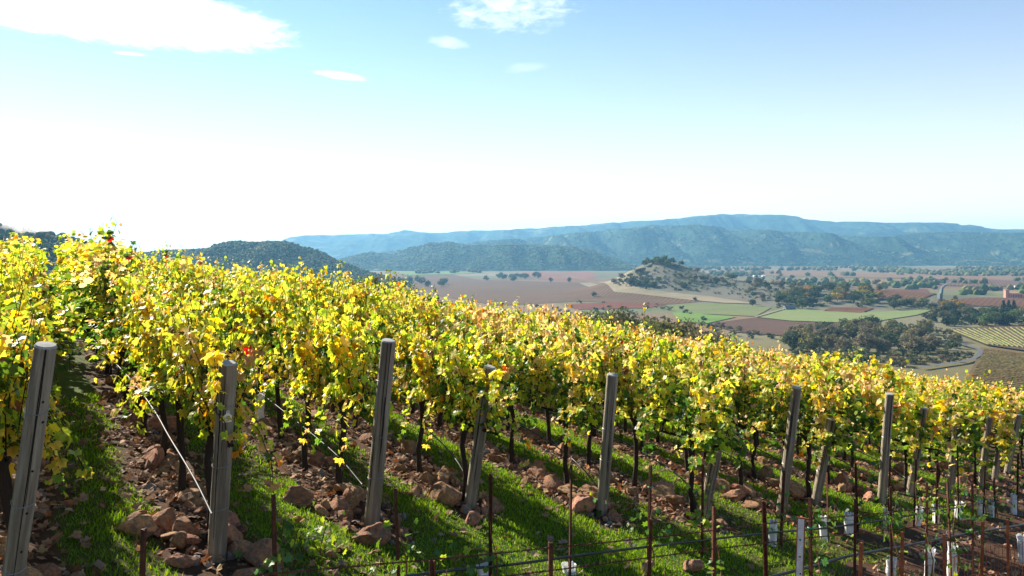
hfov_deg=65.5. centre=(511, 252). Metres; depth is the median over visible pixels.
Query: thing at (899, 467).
rock
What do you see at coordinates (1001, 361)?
vine hedge
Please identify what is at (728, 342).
grapevine
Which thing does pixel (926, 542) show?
vine stake
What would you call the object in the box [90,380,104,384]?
rock
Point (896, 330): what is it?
tree
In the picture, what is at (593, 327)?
grapevine
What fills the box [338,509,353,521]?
rock
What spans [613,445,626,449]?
rock
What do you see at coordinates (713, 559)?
vine stake
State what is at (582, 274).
red field
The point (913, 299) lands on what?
tree
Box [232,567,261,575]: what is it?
rock
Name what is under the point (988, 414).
grapevine
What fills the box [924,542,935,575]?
vine guard
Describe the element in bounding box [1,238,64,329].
grapevine
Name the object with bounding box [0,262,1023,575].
ground
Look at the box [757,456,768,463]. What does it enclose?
rock
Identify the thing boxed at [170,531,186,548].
rock
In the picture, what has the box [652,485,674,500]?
rock
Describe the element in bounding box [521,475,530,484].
rock
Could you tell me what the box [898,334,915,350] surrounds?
tree
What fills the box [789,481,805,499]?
rock
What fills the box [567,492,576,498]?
rock
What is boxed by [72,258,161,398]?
grapevine
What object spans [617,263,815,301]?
knoll scrub
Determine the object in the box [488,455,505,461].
rock
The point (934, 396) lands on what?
grapevine
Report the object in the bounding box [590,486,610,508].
rock
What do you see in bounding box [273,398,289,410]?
rock
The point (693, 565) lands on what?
rock
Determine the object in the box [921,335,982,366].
curving road
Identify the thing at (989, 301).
rust field
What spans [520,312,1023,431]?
vine canopy
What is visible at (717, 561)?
young vine
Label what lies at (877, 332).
tree
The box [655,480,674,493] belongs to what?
rock
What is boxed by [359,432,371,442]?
rock
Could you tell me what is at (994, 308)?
oak tree
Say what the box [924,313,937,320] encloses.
oak tree
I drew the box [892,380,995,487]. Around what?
grapevine
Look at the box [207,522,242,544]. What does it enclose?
rock
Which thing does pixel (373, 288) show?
grapevine
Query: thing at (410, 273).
green strip
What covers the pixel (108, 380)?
rock
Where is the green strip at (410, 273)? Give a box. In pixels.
[396,272,466,274]
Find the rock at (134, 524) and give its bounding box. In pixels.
[117,514,157,537]
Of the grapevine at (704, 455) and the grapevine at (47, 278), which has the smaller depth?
the grapevine at (704, 455)
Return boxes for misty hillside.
[0,225,152,278]
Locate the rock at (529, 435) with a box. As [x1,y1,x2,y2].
[525,434,537,440]
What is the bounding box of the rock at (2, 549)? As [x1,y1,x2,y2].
[0,544,5,559]
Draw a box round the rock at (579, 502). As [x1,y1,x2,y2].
[572,495,596,513]
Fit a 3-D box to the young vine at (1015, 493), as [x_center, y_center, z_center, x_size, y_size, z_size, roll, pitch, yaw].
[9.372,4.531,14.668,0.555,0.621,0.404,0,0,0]
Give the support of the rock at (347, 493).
on the rock at (355, 498)
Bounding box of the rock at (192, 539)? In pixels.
[186,533,200,543]
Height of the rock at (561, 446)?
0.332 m
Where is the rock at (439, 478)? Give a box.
[436,475,442,481]
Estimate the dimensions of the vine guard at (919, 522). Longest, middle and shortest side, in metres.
0.484 x 0.188 x 0.165 m
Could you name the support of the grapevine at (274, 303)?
on the ground at (78, 378)
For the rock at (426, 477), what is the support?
on the ground at (78, 378)
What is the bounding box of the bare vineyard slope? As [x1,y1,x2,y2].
[966,347,1023,395]
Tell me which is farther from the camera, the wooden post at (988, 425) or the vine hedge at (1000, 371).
the vine hedge at (1000, 371)
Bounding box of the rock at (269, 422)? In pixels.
[257,418,276,427]
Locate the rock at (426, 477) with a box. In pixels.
[418,471,434,485]
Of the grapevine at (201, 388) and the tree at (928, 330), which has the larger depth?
the tree at (928, 330)
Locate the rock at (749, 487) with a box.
[743,483,755,497]
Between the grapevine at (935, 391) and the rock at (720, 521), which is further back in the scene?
the grapevine at (935, 391)
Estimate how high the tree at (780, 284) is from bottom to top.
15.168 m
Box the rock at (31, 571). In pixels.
[25,566,43,575]
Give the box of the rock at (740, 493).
[726,489,745,501]
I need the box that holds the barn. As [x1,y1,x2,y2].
[783,305,795,309]
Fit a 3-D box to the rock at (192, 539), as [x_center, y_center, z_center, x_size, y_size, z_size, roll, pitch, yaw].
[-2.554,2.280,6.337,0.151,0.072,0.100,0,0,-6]
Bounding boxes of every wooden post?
[1,341,56,575]
[207,360,236,562]
[364,338,395,525]
[464,365,495,508]
[596,373,617,516]
[697,402,730,520]
[776,386,801,510]
[811,417,835,504]
[877,392,893,503]
[905,407,927,495]
[946,414,960,494]
[978,416,992,487]
[991,408,1006,481]
[1003,413,1021,473]
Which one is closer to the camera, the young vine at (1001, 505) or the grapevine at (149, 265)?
the young vine at (1001, 505)
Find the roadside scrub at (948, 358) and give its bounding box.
[929,350,973,362]
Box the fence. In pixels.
[795,516,1022,575]
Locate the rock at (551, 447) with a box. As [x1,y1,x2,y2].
[548,445,557,449]
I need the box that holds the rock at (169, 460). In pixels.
[159,456,174,466]
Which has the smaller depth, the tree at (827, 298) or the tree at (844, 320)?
the tree at (844, 320)
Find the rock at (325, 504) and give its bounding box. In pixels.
[320,500,330,509]
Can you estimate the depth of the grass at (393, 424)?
8.93 m
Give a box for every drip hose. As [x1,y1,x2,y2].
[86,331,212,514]
[238,372,362,484]
[370,395,467,477]
[404,500,998,575]
[499,416,597,487]
[521,402,698,495]
[602,409,776,489]
[638,407,810,482]
[756,429,876,483]
[769,524,1023,575]
[800,431,905,477]
[853,434,945,477]
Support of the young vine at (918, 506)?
on the ground at (78, 378)
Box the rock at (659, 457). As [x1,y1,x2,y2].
[655,455,667,462]
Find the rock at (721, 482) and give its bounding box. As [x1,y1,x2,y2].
[714,478,730,494]
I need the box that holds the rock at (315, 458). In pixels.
[307,451,325,466]
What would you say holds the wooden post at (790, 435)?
on the ground at (78, 378)
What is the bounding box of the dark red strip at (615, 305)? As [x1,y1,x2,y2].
[564,302,661,308]
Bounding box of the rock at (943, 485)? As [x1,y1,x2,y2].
[932,482,945,488]
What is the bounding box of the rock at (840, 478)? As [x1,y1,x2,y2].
[834,473,848,485]
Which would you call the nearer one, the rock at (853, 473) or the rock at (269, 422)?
the rock at (269, 422)
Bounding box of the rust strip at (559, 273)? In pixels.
[542,268,637,283]
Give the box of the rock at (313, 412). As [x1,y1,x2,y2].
[301,410,316,419]
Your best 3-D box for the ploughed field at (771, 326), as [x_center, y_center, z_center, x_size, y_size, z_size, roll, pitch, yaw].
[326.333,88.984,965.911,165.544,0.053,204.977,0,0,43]
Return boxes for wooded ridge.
[382,225,1023,265]
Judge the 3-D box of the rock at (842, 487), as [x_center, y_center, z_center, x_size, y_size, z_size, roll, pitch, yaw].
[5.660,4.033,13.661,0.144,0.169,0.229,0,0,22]
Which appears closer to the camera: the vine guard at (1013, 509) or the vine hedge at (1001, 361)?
the vine guard at (1013, 509)
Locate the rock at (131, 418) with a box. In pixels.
[122,412,140,425]
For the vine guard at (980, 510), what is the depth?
13.66 m
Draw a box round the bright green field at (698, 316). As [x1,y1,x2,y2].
[672,312,732,322]
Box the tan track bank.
[580,271,757,303]
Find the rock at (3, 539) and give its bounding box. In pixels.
[0,535,6,543]
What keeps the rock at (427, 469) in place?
on the ground at (78, 378)
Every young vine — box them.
[234,521,357,575]
[254,547,303,575]
[278,511,388,557]
[369,513,424,575]
[405,540,493,575]
[477,521,516,575]
[581,487,622,515]
[626,507,681,560]
[681,479,725,556]
[701,519,723,575]
[763,491,796,546]
[805,504,834,575]
[813,500,852,541]
[845,472,878,534]
[871,495,908,575]
[882,490,907,529]
[902,476,934,525]
[910,487,951,575]
[923,481,954,523]
[936,491,967,575]
[949,471,977,520]
[964,488,986,575]
[974,484,1002,517]
[988,487,1012,518]
[1005,484,1023,509]
[1009,473,1023,484]
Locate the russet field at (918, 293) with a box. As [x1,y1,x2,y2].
[873,289,934,300]
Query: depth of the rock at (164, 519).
6.57 m
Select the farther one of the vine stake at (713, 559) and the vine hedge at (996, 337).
the vine hedge at (996, 337)
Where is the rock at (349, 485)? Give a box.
[341,482,354,492]
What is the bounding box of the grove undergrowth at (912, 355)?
[788,322,962,366]
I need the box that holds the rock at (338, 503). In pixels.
[330,496,351,512]
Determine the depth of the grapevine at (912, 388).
19.73 m
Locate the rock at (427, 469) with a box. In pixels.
[422,466,432,473]
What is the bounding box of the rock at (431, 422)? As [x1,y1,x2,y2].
[425,421,434,426]
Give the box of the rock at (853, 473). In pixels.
[851,470,861,478]
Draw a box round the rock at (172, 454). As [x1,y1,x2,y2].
[164,452,178,459]
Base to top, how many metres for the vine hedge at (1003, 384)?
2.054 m
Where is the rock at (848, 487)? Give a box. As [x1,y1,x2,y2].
[845,483,851,491]
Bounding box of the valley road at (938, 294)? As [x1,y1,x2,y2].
[936,282,950,306]
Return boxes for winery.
[1004,290,1023,297]
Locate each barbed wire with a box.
[230,503,972,575]
[491,519,970,575]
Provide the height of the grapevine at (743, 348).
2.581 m
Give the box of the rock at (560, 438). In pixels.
[558,435,570,442]
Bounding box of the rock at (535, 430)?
[522,427,539,437]
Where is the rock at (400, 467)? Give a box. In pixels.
[394,464,407,471]
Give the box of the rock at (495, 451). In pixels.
[488,447,499,454]
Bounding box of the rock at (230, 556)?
[227,550,238,560]
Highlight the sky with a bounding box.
[0,0,1023,251]
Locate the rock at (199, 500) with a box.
[190,497,207,509]
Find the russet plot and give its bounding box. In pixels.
[825,307,872,312]
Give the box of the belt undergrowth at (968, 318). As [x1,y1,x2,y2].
[921,305,1023,325]
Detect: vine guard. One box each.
[254,386,265,420]
[476,549,487,575]
[561,550,575,575]
[768,510,777,546]
[814,506,827,540]
[844,502,853,535]
[883,499,893,529]
[886,552,898,575]
[915,500,928,525]
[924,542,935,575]
[932,498,939,522]
[947,541,957,575]
[954,501,963,520]
[975,494,984,516]
[988,495,994,517]
[1010,488,1016,514]
[1012,527,1023,563]
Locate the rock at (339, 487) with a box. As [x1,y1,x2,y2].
[333,483,344,490]
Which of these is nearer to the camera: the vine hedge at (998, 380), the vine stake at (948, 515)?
the vine stake at (948, 515)
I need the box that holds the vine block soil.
[948,326,1023,349]
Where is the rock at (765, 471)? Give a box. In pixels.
[756,465,772,479]
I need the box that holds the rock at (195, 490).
[176,488,199,497]
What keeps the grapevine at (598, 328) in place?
on the ground at (78, 378)
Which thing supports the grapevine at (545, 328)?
on the ground at (78, 378)
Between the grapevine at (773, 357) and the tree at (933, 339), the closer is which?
the grapevine at (773, 357)
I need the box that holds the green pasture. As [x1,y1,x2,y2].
[757,309,928,321]
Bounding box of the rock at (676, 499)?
[665,495,685,504]
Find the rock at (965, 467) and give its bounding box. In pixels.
[959,464,972,470]
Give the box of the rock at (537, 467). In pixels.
[526,459,545,477]
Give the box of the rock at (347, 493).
[343,487,352,497]
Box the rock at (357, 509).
[352,508,361,513]
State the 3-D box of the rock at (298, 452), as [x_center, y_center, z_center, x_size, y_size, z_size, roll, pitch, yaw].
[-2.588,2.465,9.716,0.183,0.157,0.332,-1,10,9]
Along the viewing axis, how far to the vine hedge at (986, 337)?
827.21 m
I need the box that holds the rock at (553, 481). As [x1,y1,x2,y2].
[544,474,562,491]
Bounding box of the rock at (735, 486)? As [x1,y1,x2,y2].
[730,484,747,497]
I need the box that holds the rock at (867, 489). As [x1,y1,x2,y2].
[864,486,872,492]
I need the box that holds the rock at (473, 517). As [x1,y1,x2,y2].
[465,511,480,525]
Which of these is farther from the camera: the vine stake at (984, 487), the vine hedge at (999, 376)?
the vine hedge at (999, 376)
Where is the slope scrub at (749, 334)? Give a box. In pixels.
[533,300,782,340]
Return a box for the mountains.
[282,214,1023,258]
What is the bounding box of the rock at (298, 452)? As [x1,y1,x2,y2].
[293,446,307,459]
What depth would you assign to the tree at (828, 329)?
802.29 m
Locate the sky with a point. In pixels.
(187, 124)
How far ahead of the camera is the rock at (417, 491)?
8.91 m
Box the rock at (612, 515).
[606,509,622,522]
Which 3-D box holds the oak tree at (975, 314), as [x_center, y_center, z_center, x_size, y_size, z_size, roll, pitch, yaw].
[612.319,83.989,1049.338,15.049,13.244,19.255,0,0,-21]
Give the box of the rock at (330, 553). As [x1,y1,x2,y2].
[325,550,336,557]
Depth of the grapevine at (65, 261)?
20.84 m
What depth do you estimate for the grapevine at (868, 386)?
15.40 m
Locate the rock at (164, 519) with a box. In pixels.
[152,507,175,533]
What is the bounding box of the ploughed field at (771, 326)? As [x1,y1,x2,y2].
[709,317,839,334]
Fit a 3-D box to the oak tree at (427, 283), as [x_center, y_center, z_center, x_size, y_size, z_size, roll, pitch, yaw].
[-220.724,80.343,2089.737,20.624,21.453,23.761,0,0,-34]
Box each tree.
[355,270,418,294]
[416,277,425,283]
[424,280,430,286]
[437,280,444,286]
[583,307,627,327]
[585,308,631,323]
[605,319,633,329]
[607,306,656,328]
[612,309,669,325]
[617,319,673,338]
[626,313,680,335]
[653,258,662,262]
[655,321,708,336]
[658,317,702,338]
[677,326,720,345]
[688,326,742,347]
[713,276,719,282]
[728,274,737,279]
[748,299,755,305]
[754,282,760,287]
[757,293,766,298]
[762,280,769,287]
[772,293,784,302]
[776,281,784,288]
[780,329,794,342]
[780,329,804,348]
[786,294,792,302]
[787,324,804,330]
[793,327,813,343]
[795,290,804,296]
[795,295,809,300]
[795,298,808,307]
[798,333,822,352]
[802,324,813,331]
[805,288,819,296]
[807,296,818,304]
[811,330,827,341]
[813,321,834,329]
[815,324,837,334]
[820,326,835,336]
[821,294,831,302]
[822,282,836,288]
[822,334,839,347]
[831,292,843,300]
[833,325,844,336]
[834,336,851,350]
[836,320,848,334]
[837,318,849,326]
[842,322,859,338]
[847,292,861,302]
[849,318,863,325]
[851,332,878,350]
[857,327,875,335]
[858,289,870,295]
[858,315,881,323]
[858,322,873,327]
[858,324,872,330]
[861,286,874,292]
[863,291,877,298]
[863,298,876,305]
[868,321,879,327]
[871,338,893,352]
[872,327,880,337]
[874,285,883,290]
[874,291,885,298]
[876,324,890,335]
[879,331,898,346]
[883,322,905,336]
[884,319,899,325]
[885,326,901,336]
[888,299,899,308]
[889,294,899,299]
[897,300,906,307]
[898,332,914,341]
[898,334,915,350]
[900,298,911,306]
[902,336,930,349]
[903,323,934,335]
[903,329,919,336]
[905,296,916,304]
[912,328,927,337]
[914,301,925,307]
[916,319,935,329]
[923,334,941,350]
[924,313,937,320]
[926,301,940,309]
[929,306,941,312]
[938,310,950,317]
[939,305,949,312]
[940,316,950,325]
[947,301,956,309]
[949,314,958,326]
[950,310,962,318]
[955,301,963,309]
[957,307,969,314]
[969,308,980,314]
[971,312,980,316]
[978,314,992,323]
[979,309,992,314]
[984,311,1000,323]
[989,305,998,311]
[992,316,999,324]
[998,307,1009,315]
[998,313,1018,325]
[1000,300,1006,308]
[1004,309,1021,317]
[1006,300,1012,309]
[1011,300,1016,308]
[1014,306,1023,313]
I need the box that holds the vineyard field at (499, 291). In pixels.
[392,274,700,305]
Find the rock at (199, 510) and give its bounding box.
[193,505,206,514]
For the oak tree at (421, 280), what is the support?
on the ground at (78, 378)
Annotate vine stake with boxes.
[139,528,146,575]
[271,494,276,575]
[394,488,399,575]
[429,560,434,575]
[488,474,491,575]
[548,541,552,575]
[568,465,572,575]
[647,465,651,556]
[647,518,652,575]
[701,465,703,555]
[711,506,715,575]
[762,501,767,575]
[779,471,784,546]
[807,498,812,575]
[826,472,828,540]
[853,498,856,575]
[854,463,858,535]
[887,459,890,531]
[889,486,892,575]
[913,459,916,526]
[925,482,927,575]
[935,463,938,523]
[946,482,951,575]
[957,446,959,520]
[971,480,973,575]
[983,466,985,513]
[993,478,995,517]
[1016,454,1018,511]
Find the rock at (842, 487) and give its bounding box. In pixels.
[838,483,845,491]
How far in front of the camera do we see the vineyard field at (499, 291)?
1748.77 m
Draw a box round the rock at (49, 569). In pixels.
[35,563,60,575]
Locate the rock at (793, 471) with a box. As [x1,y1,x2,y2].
[791,466,797,473]
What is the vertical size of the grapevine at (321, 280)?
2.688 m
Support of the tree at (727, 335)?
on the ground at (78, 378)
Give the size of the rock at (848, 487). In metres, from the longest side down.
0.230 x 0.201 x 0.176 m
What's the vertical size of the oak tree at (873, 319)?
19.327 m
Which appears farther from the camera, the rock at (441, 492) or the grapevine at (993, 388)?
the grapevine at (993, 388)
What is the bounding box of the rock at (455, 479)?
[449,476,460,483]
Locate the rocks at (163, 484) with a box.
[0,361,1023,575]
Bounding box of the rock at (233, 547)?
[228,542,237,555]
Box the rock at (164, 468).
[157,465,172,473]
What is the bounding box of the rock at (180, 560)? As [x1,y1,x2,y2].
[163,552,196,567]
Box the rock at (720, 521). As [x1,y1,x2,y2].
[716,519,724,524]
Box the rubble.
[0,361,1023,575]
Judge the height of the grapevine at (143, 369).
2.459 m
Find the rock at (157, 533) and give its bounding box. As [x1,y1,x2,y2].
[152,531,161,537]
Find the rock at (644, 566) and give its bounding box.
[639,560,654,572]
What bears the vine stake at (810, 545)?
on the ground at (78, 378)
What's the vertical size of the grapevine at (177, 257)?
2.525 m
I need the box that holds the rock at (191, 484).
[187,480,206,495]
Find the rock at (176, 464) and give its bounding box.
[173,460,195,474]
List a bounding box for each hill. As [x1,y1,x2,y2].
[142,242,415,288]
[343,242,633,270]
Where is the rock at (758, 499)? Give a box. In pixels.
[751,497,761,504]
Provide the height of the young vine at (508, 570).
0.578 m
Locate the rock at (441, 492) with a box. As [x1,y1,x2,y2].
[430,481,461,506]
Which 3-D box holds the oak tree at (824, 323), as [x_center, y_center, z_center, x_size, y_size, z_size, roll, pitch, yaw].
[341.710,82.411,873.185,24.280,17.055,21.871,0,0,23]
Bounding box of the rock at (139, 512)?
[126,510,147,519]
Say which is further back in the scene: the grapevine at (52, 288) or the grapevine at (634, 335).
the grapevine at (634, 335)
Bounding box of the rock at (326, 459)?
[323,456,341,465]
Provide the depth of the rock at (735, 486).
11.75 m
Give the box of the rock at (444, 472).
[434,465,450,482]
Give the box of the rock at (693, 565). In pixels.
[683,559,702,571]
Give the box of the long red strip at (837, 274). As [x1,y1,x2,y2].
[747,271,1022,279]
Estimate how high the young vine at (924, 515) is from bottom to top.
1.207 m
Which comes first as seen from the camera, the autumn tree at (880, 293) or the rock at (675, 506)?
the rock at (675, 506)
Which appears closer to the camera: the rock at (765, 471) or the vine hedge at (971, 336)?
the rock at (765, 471)
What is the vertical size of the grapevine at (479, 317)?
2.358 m
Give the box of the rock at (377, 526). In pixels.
[363,522,390,531]
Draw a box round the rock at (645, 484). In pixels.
[641,480,655,488]
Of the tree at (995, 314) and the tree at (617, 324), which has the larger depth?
the tree at (995, 314)
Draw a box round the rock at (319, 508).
[315,504,329,516]
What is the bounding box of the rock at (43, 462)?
[40,458,45,468]
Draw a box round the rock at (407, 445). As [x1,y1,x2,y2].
[401,439,416,453]
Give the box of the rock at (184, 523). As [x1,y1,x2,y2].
[172,515,199,534]
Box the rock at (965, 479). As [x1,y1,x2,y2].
[956,476,967,483]
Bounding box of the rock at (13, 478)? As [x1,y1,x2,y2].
[11,474,15,489]
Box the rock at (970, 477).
[967,474,972,483]
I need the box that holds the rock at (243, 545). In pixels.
[235,539,252,553]
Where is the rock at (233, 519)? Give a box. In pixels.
[206,510,239,525]
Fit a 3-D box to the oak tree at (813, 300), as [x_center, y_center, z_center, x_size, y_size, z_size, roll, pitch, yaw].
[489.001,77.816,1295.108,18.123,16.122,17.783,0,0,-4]
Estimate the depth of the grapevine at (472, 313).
18.91 m
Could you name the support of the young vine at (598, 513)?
on the ground at (78, 378)
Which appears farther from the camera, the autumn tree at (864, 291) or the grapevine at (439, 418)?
the autumn tree at (864, 291)
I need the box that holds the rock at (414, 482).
[405,479,418,485]
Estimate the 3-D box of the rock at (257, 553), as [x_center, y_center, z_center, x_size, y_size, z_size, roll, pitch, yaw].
[-1.974,2.409,6.306,0.305,0.276,0.225,-1,-25,-44]
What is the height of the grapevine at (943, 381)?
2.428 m
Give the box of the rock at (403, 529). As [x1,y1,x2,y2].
[400,526,409,536]
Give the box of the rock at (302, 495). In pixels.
[282,486,313,505]
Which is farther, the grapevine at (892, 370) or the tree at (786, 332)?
the tree at (786, 332)
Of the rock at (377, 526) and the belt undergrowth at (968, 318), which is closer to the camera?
the rock at (377, 526)
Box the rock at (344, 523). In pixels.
[338,520,349,532]
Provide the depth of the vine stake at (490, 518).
6.68 m
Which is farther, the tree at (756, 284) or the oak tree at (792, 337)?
the tree at (756, 284)
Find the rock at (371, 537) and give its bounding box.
[350,526,391,546]
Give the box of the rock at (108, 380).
[103,375,118,384]
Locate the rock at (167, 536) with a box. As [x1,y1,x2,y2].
[160,531,176,539]
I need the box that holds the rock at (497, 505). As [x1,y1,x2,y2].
[480,495,504,513]
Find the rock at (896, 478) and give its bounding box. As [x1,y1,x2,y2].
[893,476,903,481]
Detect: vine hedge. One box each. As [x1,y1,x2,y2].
[953,329,988,343]
[957,329,993,344]
[962,328,998,344]
[967,328,1003,345]
[971,381,1023,389]
[972,376,1023,383]
[973,328,1008,345]
[973,378,1022,385]
[973,380,1023,387]
[974,371,1023,378]
[974,373,1023,380]
[975,370,1023,376]
[975,375,1023,381]
[976,366,1023,373]
[976,368,1023,375]
[977,364,1023,370]
[977,365,1023,371]
[978,328,1013,345]
[978,363,1023,368]
[979,360,1023,366]
[979,361,1023,367]
[980,357,1023,363]
[980,358,1023,364]
[981,355,1023,360]
[981,356,1023,361]
[982,354,1023,359]
[983,328,1018,346]
[983,351,1023,356]
[983,353,1023,358]
[984,348,1023,353]
[984,350,1023,354]
[984,351,1023,355]
[989,327,1023,346]
[994,327,1023,344]
[1000,328,1023,341]
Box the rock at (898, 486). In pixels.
[892,483,903,490]
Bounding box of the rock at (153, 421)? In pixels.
[147,416,176,432]
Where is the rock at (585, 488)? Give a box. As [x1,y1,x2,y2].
[577,484,596,493]
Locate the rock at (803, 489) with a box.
[790,480,806,495]
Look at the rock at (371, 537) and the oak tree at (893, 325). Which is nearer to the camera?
the rock at (371, 537)
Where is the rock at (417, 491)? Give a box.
[407,486,421,497]
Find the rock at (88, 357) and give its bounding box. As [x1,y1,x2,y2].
[85,353,95,359]
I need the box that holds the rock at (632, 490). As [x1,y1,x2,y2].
[624,487,636,495]
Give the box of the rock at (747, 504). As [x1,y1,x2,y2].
[741,500,760,508]
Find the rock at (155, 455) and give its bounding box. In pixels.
[144,447,164,466]
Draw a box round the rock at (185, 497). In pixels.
[176,492,197,503]
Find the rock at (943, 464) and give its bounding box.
[939,461,948,469]
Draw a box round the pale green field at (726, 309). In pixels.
[660,303,770,315]
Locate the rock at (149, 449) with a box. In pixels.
[146,444,159,451]
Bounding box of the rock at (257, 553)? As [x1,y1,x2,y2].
[240,538,279,567]
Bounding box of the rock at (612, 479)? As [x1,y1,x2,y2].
[610,474,617,482]
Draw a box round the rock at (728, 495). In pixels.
[720,493,737,498]
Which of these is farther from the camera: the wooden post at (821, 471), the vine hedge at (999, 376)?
the vine hedge at (999, 376)
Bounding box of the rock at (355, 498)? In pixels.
[346,486,364,508]
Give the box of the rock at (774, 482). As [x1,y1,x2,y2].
[764,478,779,486]
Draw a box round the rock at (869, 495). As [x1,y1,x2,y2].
[862,491,874,501]
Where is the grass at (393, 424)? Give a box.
[47,358,1023,575]
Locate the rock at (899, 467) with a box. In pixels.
[891,463,903,475]
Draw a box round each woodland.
[0,222,144,276]
[138,240,396,286]
[337,241,637,268]
[380,224,1023,264]
[415,264,1023,294]
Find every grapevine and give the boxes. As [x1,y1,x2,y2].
[0,231,61,301]
[0,232,56,295]
[0,235,65,356]
[0,236,59,320]
[0,238,53,285]
[0,239,76,334]
[0,241,61,319]
[0,245,75,371]
[0,247,61,442]
[0,268,93,532]
[0,279,61,422]
[0,288,81,523]
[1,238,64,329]
[7,238,61,313]
[13,238,51,283]
[17,236,33,246]
[45,235,76,302]
[49,241,89,336]
[49,242,72,301]
[49,253,72,300]
[50,233,87,284]
[52,230,103,329]
[52,252,67,281]
[53,244,77,318]
[54,217,135,373]
[54,232,114,342]
[56,238,104,353]
[65,244,102,347]
[65,251,106,354]
[68,238,145,384]
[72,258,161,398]
[94,274,149,410]
[107,252,181,429]
[110,247,187,456]
[117,282,244,491]
[132,244,154,268]
[143,251,156,276]
[148,242,170,288]
[160,257,191,300]
[161,270,282,541]
[162,246,194,302]
[168,248,204,313]
[181,263,227,342]
[181,272,221,305]
[191,256,204,284]
[199,262,256,353]
[201,256,229,278]
[207,270,275,405]
[216,259,250,349]
[224,269,287,412]
[230,272,251,299]
[238,260,275,366]
[238,265,315,439]
[258,270,291,374]
[258,302,347,470]
[261,263,280,280]
[263,259,300,289]
[266,265,284,285]
[274,276,321,387]
[283,286,393,496]
[285,256,344,398]
[304,272,356,412]
[323,264,397,428]
[336,271,362,296]
[339,290,385,364]
[357,301,424,422]
[358,276,382,296]
[369,280,404,365]
[371,313,464,472]
[377,282,441,413]
[380,288,409,334]
[382,280,407,295]
[388,281,418,322]
[403,286,451,330]
[405,291,442,323]
[410,303,473,427]
[417,306,531,501]
[425,305,474,347]
[426,294,447,326]
[437,295,462,308]
[440,297,472,335]
[446,293,477,311]
[451,313,511,411]
[452,307,487,329]
[457,305,518,386]
[469,315,563,464]
[472,314,511,400]
[480,300,538,429]
[486,301,506,320]
[490,296,536,335]
[501,303,527,324]
[509,308,582,447]
[510,311,557,410]
[514,309,539,325]
[525,313,566,336]
[525,332,603,484]
[531,303,563,330]
[533,319,586,424]
[535,319,570,350]
[539,317,627,467]
[555,304,590,335]
[565,318,623,436]
[567,312,593,328]
[569,317,615,349]
[579,317,620,404]
[588,303,689,486]
[589,335,649,432]
[603,320,651,373]
[606,322,674,456]
[611,322,651,348]
[629,322,677,352]
[636,338,687,360]
[638,340,689,442]
[641,355,748,512]
[645,316,733,471]
[662,334,689,344]
[664,336,694,347]
[665,329,679,346]
[667,333,697,354]
[668,345,712,431]
[673,334,715,361]
[674,356,743,459]
[683,338,795,485]
[690,326,746,388]
[691,351,760,451]
[697,332,753,362]
[701,354,807,479]
[714,334,763,359]
[724,340,759,360]
[734,355,778,445]
[742,355,779,433]
[743,355,817,459]
[750,340,789,362]
[751,353,777,366]
[753,346,783,360]
[758,348,781,365]
[758,351,813,447]
[765,359,828,458]
[765,366,856,499]
[775,350,826,384]
[781,352,810,364]
[791,344,882,484]
[795,351,831,363]
[799,366,879,471]
[800,349,841,367]
[814,353,862,372]
[819,352,849,368]
[821,362,885,459]
[823,349,865,377]
[846,375,974,491]
[852,342,909,453]
[857,379,925,471]
[859,364,903,380]
[881,370,925,438]
[886,377,943,456]
[888,371,934,394]
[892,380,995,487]
[893,379,960,471]
[908,385,957,450]
[921,378,973,394]
[925,382,980,448]
[926,386,1023,485]
[931,385,1002,470]
[939,373,980,391]
[940,387,999,457]
[941,369,1021,463]
[969,381,1023,456]
[989,378,1023,469]
[992,427,1020,458]
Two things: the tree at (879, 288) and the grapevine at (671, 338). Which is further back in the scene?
the tree at (879, 288)
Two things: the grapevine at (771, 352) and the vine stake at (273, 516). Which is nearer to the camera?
the vine stake at (273, 516)
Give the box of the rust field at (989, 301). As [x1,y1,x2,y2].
[959,297,1023,306]
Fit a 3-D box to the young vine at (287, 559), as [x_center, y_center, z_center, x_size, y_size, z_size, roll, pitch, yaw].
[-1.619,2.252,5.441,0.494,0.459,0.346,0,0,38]
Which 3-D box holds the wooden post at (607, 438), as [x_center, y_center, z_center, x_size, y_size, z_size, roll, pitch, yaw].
[1.110,2.440,9.411,0.148,2.086,0.148,3,8,0]
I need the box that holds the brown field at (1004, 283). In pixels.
[920,279,1023,286]
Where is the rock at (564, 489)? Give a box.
[557,484,578,493]
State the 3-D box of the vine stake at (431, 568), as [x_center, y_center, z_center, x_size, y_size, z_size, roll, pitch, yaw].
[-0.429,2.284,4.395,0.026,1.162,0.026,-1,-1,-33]
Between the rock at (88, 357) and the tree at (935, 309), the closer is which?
the rock at (88, 357)
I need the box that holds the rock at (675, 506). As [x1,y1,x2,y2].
[669,503,679,508]
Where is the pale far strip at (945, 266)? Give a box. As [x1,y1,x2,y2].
[925,266,990,266]
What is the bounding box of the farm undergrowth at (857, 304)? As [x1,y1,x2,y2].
[776,287,879,307]
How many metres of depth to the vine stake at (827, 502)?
10.28 m
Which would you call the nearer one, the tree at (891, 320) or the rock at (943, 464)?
the rock at (943, 464)
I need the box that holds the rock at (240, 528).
[236,525,247,532]
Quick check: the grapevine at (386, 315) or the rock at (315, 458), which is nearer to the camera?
the rock at (315, 458)
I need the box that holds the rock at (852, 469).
[849,467,869,478]
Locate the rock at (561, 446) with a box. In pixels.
[554,442,571,454]
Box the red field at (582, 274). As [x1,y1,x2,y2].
[518,271,598,281]
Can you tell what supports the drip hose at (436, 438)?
attached to the vine canopy

